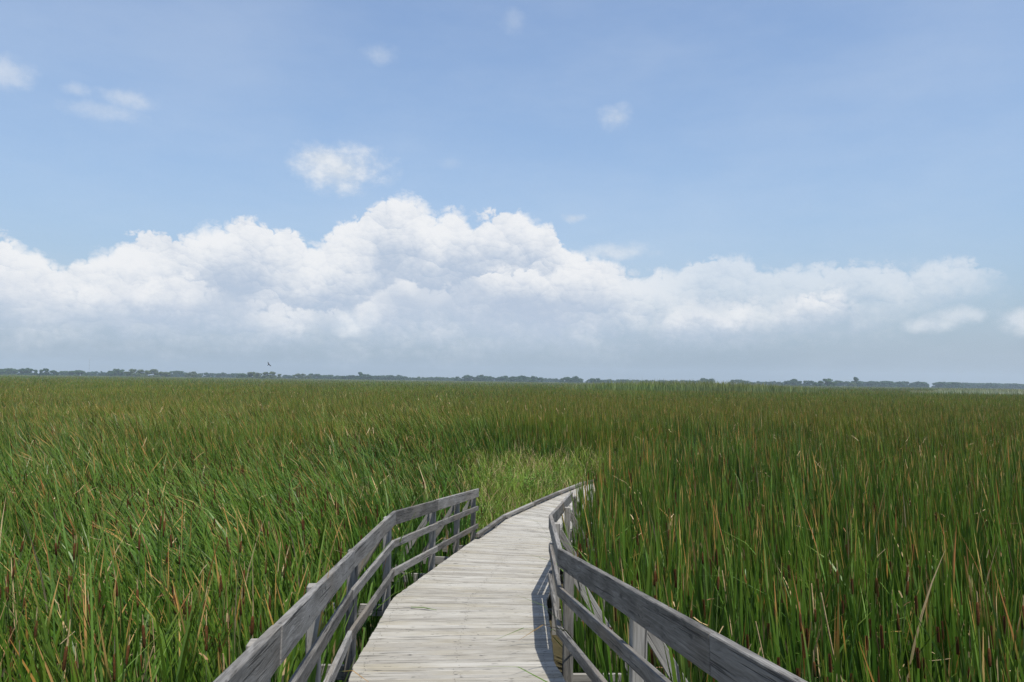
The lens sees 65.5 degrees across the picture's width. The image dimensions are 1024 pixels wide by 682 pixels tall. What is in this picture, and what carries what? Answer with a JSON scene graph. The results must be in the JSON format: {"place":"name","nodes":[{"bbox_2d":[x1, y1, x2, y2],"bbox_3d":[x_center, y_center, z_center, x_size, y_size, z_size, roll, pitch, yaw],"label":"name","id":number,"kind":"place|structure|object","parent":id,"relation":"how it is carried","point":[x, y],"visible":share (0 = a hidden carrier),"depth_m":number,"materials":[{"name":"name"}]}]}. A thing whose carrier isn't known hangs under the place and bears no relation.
{"place":"outdoors","nodes":[
{"label":"outdoors","id":0,"kind":"place"},
{"bbox_2d":[37,381,930,681],"bbox_3d":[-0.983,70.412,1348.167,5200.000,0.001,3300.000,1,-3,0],"label":"marsh ground","id":1,"kind":"structure","parent":0,"point":[557,649],"depth_m":11.49,"materials":[{"name":"brown soil"}]},
{"bbox_2d":[0,558,26,681],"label":"cattail","id":2,"kind":"object","parent":1,"relation":"on","point":[15,610],"visible":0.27,"depth_m":7.52,"materials":[{"name":"green plant"}]},
{"bbox_2d":[0,509,41,681],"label":"cattail","id":3,"kind":"object","parent":1,"relation":"on","point":[14,574],"visible":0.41,"depth_m":8.48,"materials":[{"name":"green plant"}]},
{"bbox_2d":[3,514,39,617],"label":"cattail","id":4,"kind":"object","parent":1,"relation":"on","point":[22,546],"visible":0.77,"depth_m":8.63,"materials":[{"name":"green plant"}]},
{"bbox_2d":[5,542,44,641],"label":"cattail","id":5,"kind":"object","parent":1,"relation":"on","point":[13,571],"visible":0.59,"depth_m":7.67,"materials":[{"name":"green plant"}]},
{"bbox_2d":[5,519,53,675],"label":"cattail","id":6,"kind":"object","parent":1,"relation":"on","point":[7,599],"visible":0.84,"depth_m":6.92,"materials":[{"name":"green plant"}]},
{"bbox_2d":[0,567,61,681],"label":"cattail","id":7,"kind":"object","parent":1,"relation":"on","point":[35,634],"visible":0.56,"depth_m":6.20,"materials":[{"name":"green plant"}]},
{"bbox_2d":[0,614,74,681],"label":"cattail","id":8,"kind":"object","parent":1,"relation":"on","point":[3,679],"visible":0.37,"depth_m":5.63,"materials":[{"name":"green plant"}]},
{"bbox_2d":[0,548,82,680],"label":"cattail","id":9,"kind":"object","parent":1,"relation":"on","point":[2,619],"visible":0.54,"depth_m":7.05,"materials":[{"name":"green plant"}]},
{"bbox_2d":[1,525,81,678],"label":"cattail","id":10,"kind":"object","parent":1,"relation":"on","point":[69,588],"visible":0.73,"depth_m":6.79,"materials":[{"name":"green plant"}]},
{"bbox_2d":[0,541,88,681],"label":"cattail","id":11,"kind":"object","parent":1,"relation":"on","point":[59,622],"visible":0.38,"depth_m":7.11,"materials":[{"name":"green plant"}]},
{"bbox_2d":[8,517,101,681],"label":"cattail","id":12,"kind":"object","parent":1,"relation":"on","point":[42,633],"visible":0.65,"depth_m":6.64,"materials":[{"name":"green plant"}]},
{"bbox_2d":[36,536,75,651],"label":"cattail","id":13,"kind":"object","parent":1,"relation":"on","point":[58,586],"visible":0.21,"depth_m":8.43,"materials":[{"name":"green plant"}]},
{"bbox_2d":[20,514,104,676],"bbox_3d":[-4.510,2.896,7.928,0.726,2.436,0.617,2,-3,-15],"label":"cattail","id":14,"kind":"object","parent":1,"relation":"on","point":[40,572],"visible":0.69,"depth_m":7.86,"materials":[{"name":"green plant"}]},
{"bbox_2d":[24,551,103,675],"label":"cattail","id":15,"kind":"object","parent":1,"relation":"on","point":[98,597],"visible":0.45,"depth_m":7.41,"materials":[{"name":"green plant"}]},
{"bbox_2d":[36,489,123,672],"bbox_3d":[-4.159,2.774,7.828,0.885,2.659,0.686,-1,-3,35],"label":"cattail","id":16,"kind":"object","parent":1,"relation":"on","point":[52,577],"visible":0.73,"depth_m":7.82,"materials":[{"name":"green plant"}]},
{"bbox_2d":[33,486,127,623],"bbox_3d":[-5.088,2.918,9.086,1.071,2.508,0.642,1,-8,-9],"label":"cattail","id":17,"kind":"object","parent":1,"relation":"on","point":[91,556],"visible":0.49,"depth_m":9.07,"materials":[{"name":"green plant"}]},
{"bbox_2d":[51,557,120,681],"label":"cattail","id":18,"kind":"object","parent":1,"relation":"on","point":[88,606],"visible":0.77,"depth_m":6.65,"materials":[{"name":"green plant"}]},
{"bbox_2d":[39,562,138,674],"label":"cattail","id":19,"kind":"object","parent":1,"relation":"on","point":[96,626],"visible":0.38,"depth_m":7.17,"materials":[{"name":"green plant"}]},
{"bbox_2d":[50,576,153,676],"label":"cattail","id":20,"kind":"object","parent":1,"relation":"on","point":[103,611],"visible":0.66,"depth_m":7.15,"materials":[{"name":"green plant"}]},
{"bbox_2d":[61,571,159,681],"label":"cattail","id":21,"kind":"object","parent":1,"relation":"on","point":[64,666],"visible":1,"depth_m":5.15,"materials":[{"name":"green plant"}]},
{"bbox_2d":[94,584,148,681],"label":"cattail","id":22,"kind":"object","parent":1,"relation":"on","point":[136,662],"visible":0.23,"depth_m":6.54,"materials":[{"name":"green plant"}]},
{"bbox_2d":[74,611,177,681],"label":"cattail","id":23,"kind":"object","parent":1,"relation":"on","point":[85,679],"visible":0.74,"depth_m":5.50,"materials":[{"name":"green plant"}]},
{"bbox_2d":[86,540,179,681],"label":"cattail","id":24,"kind":"object","parent":1,"relation":"on","point":[119,607],"visible":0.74,"depth_m":7.22,"materials":[{"name":"green plant"}]},
{"bbox_2d":[76,560,202,681],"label":"cattail","id":25,"kind":"object","parent":1,"relation":"on","point":[144,646],"visible":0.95,"depth_m":5.47,"materials":[{"name":"green plant"}]},
{"bbox_2d":[97,492,183,674],"bbox_3d":[-3.916,2.834,8.505,0.880,2.618,0.756,2,-3,-15],"label":"cattail","id":26,"kind":"object","parent":1,"relation":"on","point":[139,542],"visible":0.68,"depth_m":8.40,"materials":[{"name":"green plant"}]},
{"bbox_2d":[95,578,195,680],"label":"cattail","id":27,"kind":"object","parent":1,"relation":"on","point":[174,599],"visible":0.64,"depth_m":6.46,"materials":[{"name":"green plant"}]},
{"bbox_2d":[93,573,200,681],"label":"cattail","id":28,"kind":"object","parent":1,"relation":"on","point":[126,662],"visible":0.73,"depth_m":5.46,"materials":[{"name":"green plant"}]},
{"bbox_2d":[148,369,159,376],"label":"broadleaf tree","id":29,"kind":"object","parent":1,"relation":"on","point":[155,372],"visible":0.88,"depth_m":1265.87,"materials":[{"name":"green plant"}]},
{"bbox_2d":[108,471,203,657],"bbox_3d":[-3.646,2.758,8.364,1.006,2.760,0.662,3,-4,-40],"label":"cattail","id":30,"kind":"object","parent":1,"relation":"on","point":[161,548],"visible":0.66,"depth_m":8.56,"materials":[{"name":"green plant"}]},
{"bbox_2d":[121,498,195,615],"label":"cattail","id":31,"kind":"object","parent":1,"relation":"on","point":[170,540],"visible":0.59,"depth_m":9.24,"materials":[{"name":"green plant"}]},
{"bbox_2d":[98,599,222,681],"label":"cattail","id":32,"kind":"object","parent":1,"relation":"on","point":[115,676],"visible":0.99,"depth_m":5.16,"materials":[{"name":"green plant"}]},
{"bbox_2d":[122,531,203,681],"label":"cattail","id":33,"kind":"object","parent":1,"relation":"on","point":[145,619],"visible":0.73,"depth_m":7.15,"materials":[{"name":"green plant"}]},
{"bbox_2d":[126,515,199,666],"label":"cattail","id":34,"kind":"object","parent":1,"relation":"on","point":[187,549],"visible":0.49,"depth_m":8.67,"materials":[{"name":"green plant"}]},
{"bbox_2d":[135,502,206,658],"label":"cattail","id":35,"kind":"object","parent":1,"relation":"on","point":[179,561],"visible":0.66,"depth_m":8.51,"materials":[{"name":"green plant"}]},
{"bbox_2d":[132,574,214,681],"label":"cattail","id":36,"kind":"object","parent":1,"relation":"on","point":[135,676],"visible":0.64,"depth_m":5.82,"materials":[{"name":"green plant"}]},
{"bbox_2d":[141,474,206,655],"bbox_3d":[-4.050,2.833,9.137,0.686,2.674,0.926,-2,-4,43],"label":"cattail","id":37,"kind":"object","parent":1,"relation":"on","point":[160,524],"visible":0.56,"depth_m":9.27,"materials":[{"name":"green plant"}]},
{"bbox_2d":[147,529,222,675],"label":"cattail","id":38,"kind":"object","parent":1,"relation":"on","point":[184,612],"visible":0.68,"depth_m":6.67,"materials":[{"name":"green plant"}]},
{"bbox_2d":[162,484,217,602],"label":"cattail","id":39,"kind":"object","parent":1,"relation":"on","point":[194,567],"visible":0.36,"depth_m":9.00,"materials":[{"name":"green plant"}]},
{"bbox_2d":[166,564,225,681],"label":"cattail","id":40,"kind":"object","parent":1,"relation":"on","point":[186,622],"visible":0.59,"depth_m":6.91,"materials":[{"name":"green plant"}]},
{"bbox_2d":[174,563,219,675],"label":"cattail","id":41,"kind":"object","parent":1,"relation":"on","point":[191,654],"visible":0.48,"depth_m":6.38,"materials":[{"name":"green plant"}]},
{"bbox_2d":[158,525,252,681],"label":"cattail","id":42,"kind":"object","parent":1,"relation":"on","point":[173,667],"visible":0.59,"depth_m":6.16,"materials":[{"name":"green plant"}]},
{"bbox_2d":[178,524,243,668],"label":"cattail","id":43,"kind":"object","parent":1,"relation":"on","point":[221,584],"visible":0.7,"depth_m":7.39,"materials":[{"name":"green plant"}]},
{"bbox_2d":[175,582,259,681],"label":"cattail","id":44,"kind":"object","parent":1,"relation":"on","point":[206,649],"visible":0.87,"depth_m":5.67,"materials":[{"name":"green plant"}]},
{"bbox_2d":[187,553,266,681],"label":"cattail","id":45,"kind":"object","parent":1,"relation":"on","point":[235,622],"visible":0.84,"depth_m":6.09,"materials":[{"name":"green plant"}]},
{"bbox_2d":[202,530,256,670],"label":"cattail","id":46,"kind":"object","parent":1,"relation":"on","point":[226,602],"visible":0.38,"depth_m":7.90,"materials":[{"name":"green plant"}]},
{"bbox_2d":[195,534,265,651],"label":"cattail","id":47,"kind":"object","parent":1,"relation":"on","point":[249,586],"visible":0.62,"depth_m":8.32,"materials":[{"name":"green plant"}]},
{"bbox_2d":[196,516,265,641],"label":"cattail","id":48,"kind":"object","parent":1,"relation":"on","point":[240,546],"visible":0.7,"depth_m":8.44,"materials":[{"name":"green plant"}]},
{"bbox_2d":[226,507,288,618],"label":"cattail","id":49,"kind":"object","parent":1,"relation":"on","point":[227,544],"visible":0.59,"depth_m":9.16,"materials":[{"name":"green plant"}]},
{"bbox_2d":[227,570,304,667],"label":"cattail","id":50,"kind":"object","parent":1,"relation":"on","point":[242,644],"visible":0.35,"depth_m":6.46,"materials":[{"name":"green plant"}]},
{"bbox_2d":[232,580,305,680],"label":"cattail","id":51,"kind":"object","parent":1,"relation":"on","point":[251,628],"visible":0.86,"depth_m":5.36,"materials":[{"name":"green plant"}]},
{"bbox_2d":[233,504,310,624],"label":"cattail","id":52,"kind":"object","parent":1,"relation":"on","point":[265,567],"visible":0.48,"depth_m":7.86,"materials":[{"name":"green plant"}]},
{"bbox_2d":[245,562,304,676],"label":"cattail","id":53,"kind":"object","parent":1,"relation":"on","point":[269,602],"visible":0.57,"depth_m":7.26,"materials":[{"name":"green plant"}]},
{"bbox_2d":[251,588,298,679],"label":"cattail","id":54,"kind":"object","parent":1,"relation":"on","point":[287,656],"visible":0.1,"depth_m":5.51,"materials":[{"name":"green plant"}]},
{"bbox_2d":[219,579,341,681],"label":"cattail","id":55,"kind":"object","parent":1,"relation":"on","point":[262,633],"visible":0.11,"depth_m":5.89,"materials":[{"name":"green plant"}]},
{"bbox_2d":[238,531,329,623],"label":"cattail","id":56,"kind":"object","parent":1,"relation":"on","point":[284,579],"visible":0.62,"depth_m":8.08,"materials":[{"name":"green plant"}]},
{"bbox_2d":[278,518,325,604],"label":"cattail","id":57,"kind":"object","parent":1,"relation":"on","point":[289,563],"visible":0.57,"depth_m":8.53,"materials":[{"name":"green plant"}]},
{"bbox_2d":[266,556,340,681],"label":"cattail","id":58,"kind":"object","parent":1,"relation":"on","point":[275,617],"visible":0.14,"depth_m":6.32,"materials":[{"name":"green plant"}]},
{"bbox_2d":[278,493,343,587],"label":"cattail","id":59,"kind":"object","parent":1,"relation":"on","point":[306,573],"visible":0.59,"depth_m":9.19,"materials":[{"name":"green plant"}]},
{"bbox_2d":[281,539,340,657],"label":"cattail","id":60,"kind":"object","parent":1,"relation":"on","point":[287,588],"visible":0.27,"depth_m":7.84,"materials":[{"name":"green plant"}]},
{"bbox_2d":[324,526,389,654],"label":"cattail","id":61,"kind":"object","parent":1,"relation":"on","point":[359,576],"visible":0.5,"depth_m":8.55,"materials":[{"name":"green plant"}]},
{"bbox_2d":[331,526,400,663],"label":"cattail","id":62,"kind":"object","parent":1,"relation":"on","point":[339,595],"visible":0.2,"depth_m":8.57,"materials":[{"name":"green plant"}]},
{"bbox_2d":[348,480,594,681],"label":"boardwalk","id":63,"kind":"structure","parent":1,"relation":"on","point":[473,593],"depth_m":9.12,"materials":[{"name":"grey wood"}]},
{"bbox_2d":[213,488,478,681],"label":"wooden railing","id":64,"kind":"object","parent":63,"relation":"attached to","point":[263,656],"visible":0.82,"depth_m":7.24,"materials":[{"name":"grey wood"}]},
{"bbox_2d":[548,492,806,681],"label":"wooden railing","id":65,"kind":"object","parent":63,"relation":"attached to","point":[655,624],"visible":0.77,"depth_m":4.87,"materials":[{"name":"grey wood"}]},
{"bbox_2d":[0,374,1023,681],"bbox_3d":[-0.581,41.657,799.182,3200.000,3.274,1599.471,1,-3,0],"label":"cattail reeds","id":66,"kind":"object","parent":1,"relation":"on","point":[356,458],"visible":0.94,"depth_m":14.39,"materials":[{"name":"green plant"}]},
{"bbox_2d":[487,465,560,493],"bbox_3d":[0.304,4.425,24.964,2.286,1.228,1.590,-1,-3,25],"label":"leafy plant","id":67,"kind":"object","parent":1,"relation":"on","point":[510,473],"visible":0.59,"depth_m":24.97,"materials":[{"name":"green plant"}]},
{"bbox_2d":[622,504,676,607],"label":"cattail","id":68,"kind":"object","parent":1,"relation":"on","point":[656,559],"visible":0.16,"depth_m":8.69,"materials":[{"name":"green plant"}]},
{"bbox_2d":[633,533,702,662],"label":"cattail","id":69,"kind":"object","parent":1,"relation":"on","point":[650,588],"visible":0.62,"depth_m":7.85,"materials":[{"name":"green plant"}]},
{"bbox_2d":[646,501,707,606],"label":"cattail","id":70,"kind":"object","parent":1,"relation":"on","point":[668,552],"visible":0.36,"depth_m":9.38,"materials":[{"name":"green plant"}]},
{"bbox_2d":[664,516,709,681],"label":"cattail","id":71,"kind":"object","parent":1,"relation":"on","point":[703,560],"visible":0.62,"depth_m":8.35,"materials":[{"name":"green plant"}]},
{"bbox_2d":[565,378,816,394],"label":"tall reeds","id":72,"kind":"object","parent":1,"relation":"on","point":[686,386],"visible":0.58,"depth_m":193.01,"materials":[{"name":"green plant"}]},
{"bbox_2d":[679,616,703,681],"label":"cattail","id":73,"kind":"object","parent":1,"relation":"on","point":[694,675],"visible":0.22,"depth_m":6.07,"materials":[{"name":"green plant"}]},
{"bbox_2d":[659,555,730,681],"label":"cattail","id":74,"kind":"object","parent":1,"relation":"on","point":[691,611],"visible":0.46,"depth_m":6.94,"materials":[{"name":"green plant"}]},
{"bbox_2d":[685,511,765,637],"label":"cattail","id":75,"kind":"object","parent":1,"relation":"on","point":[718,580],"visible":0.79,"depth_m":7.44,"materials":[{"name":"green plant"}]},
{"bbox_2d":[696,500,771,652],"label":"cattail","id":76,"kind":"object","parent":1,"relation":"on","point":[743,580],"visible":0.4,"depth_m":7.84,"materials":[{"name":"green plant"}]},
{"bbox_2d":[754,552,845,664],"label":"cattail","id":77,"kind":"object","parent":1,"relation":"on","point":[762,634],"visible":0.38,"depth_m":7.49,"materials":[{"name":"green plant"}]},
{"bbox_2d":[762,572,840,681],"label":"cattail","id":78,"kind":"object","parent":1,"relation":"on","point":[814,667],"visible":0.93,"depth_m":5.95,"materials":[{"name":"green plant"}]},
{"bbox_2d":[768,542,839,670],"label":"cattail","id":79,"kind":"object","parent":1,"relation":"on","point":[800,598],"visible":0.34,"depth_m":7.91,"materials":[{"name":"green plant"}]},
{"bbox_2d":[778,564,841,681],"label":"cattail","id":80,"kind":"object","parent":1,"relation":"on","point":[815,630],"visible":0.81,"depth_m":6.98,"materials":[{"name":"green plant"}]},
{"bbox_2d":[811,583,819,681],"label":"dead reed","id":81,"kind":"object","parent":1,"relation":"on","point":[816,640],"visible":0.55,"depth_m":6.98,"materials":[{"name":"plant"}]},
{"bbox_2d":[777,554,870,678],"bbox_3d":[2.651,2.876,6.603,1.062,2.486,0.636,-2,-2,-34],"label":"cattail","id":82,"kind":"object","parent":1,"relation":"on","point":[815,642],"visible":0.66,"depth_m":6.64,"materials":[{"name":"green plant"}]},
{"bbox_2d":[812,378,836,385],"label":"broadleaf tree","id":83,"kind":"object","parent":1,"relation":"on","point":[827,382],"visible":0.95,"depth_m":1244.31,"materials":[{"name":"green plant"}]},
{"bbox_2d":[821,593,842,681],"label":"dead reed","id":84,"kind":"object","parent":1,"relation":"on","point":[829,632],"visible":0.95,"depth_m":6.00,"materials":[{"name":"brown plant"}]},
{"bbox_2d":[794,507,870,679],"bbox_3d":[3.073,2.918,7.815,0.683,2.578,0.666,1,-3,5],"label":"cattail","id":85,"kind":"object","parent":1,"relation":"on","point":[837,572],"visible":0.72,"depth_m":7.79,"materials":[{"name":"green plant"}]},
{"bbox_2d":[820,516,867,679],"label":"cattail","id":86,"kind":"object","parent":1,"relation":"on","point":[834,581],"visible":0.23,"depth_m":9.01,"materials":[{"name":"green plant"}]},
{"bbox_2d":[860,522,889,578],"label":"cattail","id":87,"kind":"object","parent":1,"relation":"on","point":[865,550],"visible":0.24,"depth_m":9.48,"materials":[{"name":"green plant"}]},
{"bbox_2d":[840,544,923,681],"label":"cattail","id":88,"kind":"object","parent":1,"relation":"on","point":[866,618],"visible":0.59,"depth_m":7.83,"materials":[{"name":"green plant"}]},
{"bbox_2d":[857,520,924,681],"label":"cattail","id":89,"kind":"object","parent":1,"relation":"on","point":[906,574],"visible":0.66,"depth_m":8.10,"materials":[{"name":"green plant"}]},
{"bbox_2d":[851,603,954,681],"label":"cattail","id":90,"kind":"object","parent":1,"relation":"on","point":[889,661],"visible":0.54,"depth_m":5.91,"materials":[{"name":"green plant"}]},
{"bbox_2d":[861,551,949,681],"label":"cattail","id":91,"kind":"object","parent":1,"relation":"on","point":[912,659],"visible":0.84,"depth_m":6.93,"materials":[{"name":"green plant"}]},
{"bbox_2d":[863,566,955,681],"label":"cattail","id":92,"kind":"object","parent":1,"relation":"on","point":[898,628],"visible":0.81,"depth_m":6.89,"materials":[{"name":"green plant"}]},
{"bbox_2d":[886,494,943,600],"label":"cattail","id":93,"kind":"object","parent":1,"relation":"on","point":[906,552],"visible":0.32,"depth_m":9.24,"materials":[{"name":"green plant"}]},
{"bbox_2d":[835,380,1023,388],"bbox_3d":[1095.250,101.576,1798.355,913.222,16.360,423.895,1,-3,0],"label":"woods","id":94,"kind":"object","parent":1,"relation":"on","point":[936,384],"visible":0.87,"depth_m":1657.33,"materials":[{"name":"green plant"}]},
{"bbox_2d":[887,572,1005,681],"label":"cattail","id":95,"kind":"object","parent":1,"relation":"on","point":[977,618],"visible":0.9,"depth_m":5.94,"materials":[{"name":"green plant"}]},
{"bbox_2d":[924,512,973,680],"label":"cattail","id":96,"kind":"object","parent":1,"relation":"on","point":[970,631],"visible":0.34,"depth_m":7.67,"materials":[{"name":"green plant"}]},
{"bbox_2d":[910,388,1023,395],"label":"pale reeds","id":97,"kind":"object","parent":1,"relation":"on","point":[970,390],"visible":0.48,"depth_m":254.34,"materials":[{"name":"green plant"}]},
{"bbox_2d":[956,602,1003,681],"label":"cattail","id":98,"kind":"object","parent":1,"relation":"on","point":[989,659],"visible":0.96,"depth_m":5.37,"materials":[{"name":"green plant"}]},
{"bbox_2d":[942,601,1023,681],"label":"cattail","id":99,"kind":"object","parent":1,"relation":"on","point":[968,655],"visible":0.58,"depth_m":5.40,"materials":[{"name":"green plant"}]},
{"bbox_2d":[964,541,1021,676],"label":"cattail","id":100,"kind":"object","parent":1,"relation":"on","point":[1002,611],"visible":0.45,"depth_m":7.73,"materials":[{"name":"green plant"}]},
{"bbox_2d":[964,552,1023,665],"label":"cattail","id":101,"kind":"object","parent":1,"relation":"on","point":[971,598],"visible":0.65,"depth_m":7.26,"materials":[{"name":"green plant"}]},
{"bbox_2d":[975,542,1023,674],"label":"cattail","id":102,"kind":"object","parent":1,"relation":"on","point":[1022,612],"visible":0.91,"depth_m":6.10,"materials":[{"name":"green plant"}]},
{"bbox_2d":[985,593,1022,681],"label":"cattail","id":103,"kind":"object","parent":1,"relation":"on","point":[1017,631],"visible":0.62,"depth_m":6.39,"materials":[{"name":"green plant"}]},
{"bbox_2d":[985,531,1023,628],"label":"cattail","id":104,"kind":"object","parent":1,"relation":"on","point":[1021,574],"visible":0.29,"depth_m":8.93,"materials":[{"name":"green plant"}]},
{"bbox_2d":[0,0,1023,386],"label":"sky","id":105,"kind":"structure","parent":0,"point":[719,190],"materials":[{"name":"blue"}]},
{"bbox_2d":[417,435,644,555],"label":"meadow grass","id":106,"kind":"structure","parent":0,"point":[551,486],"depth_m":26.32,"materials":[{"name":"green plant"}]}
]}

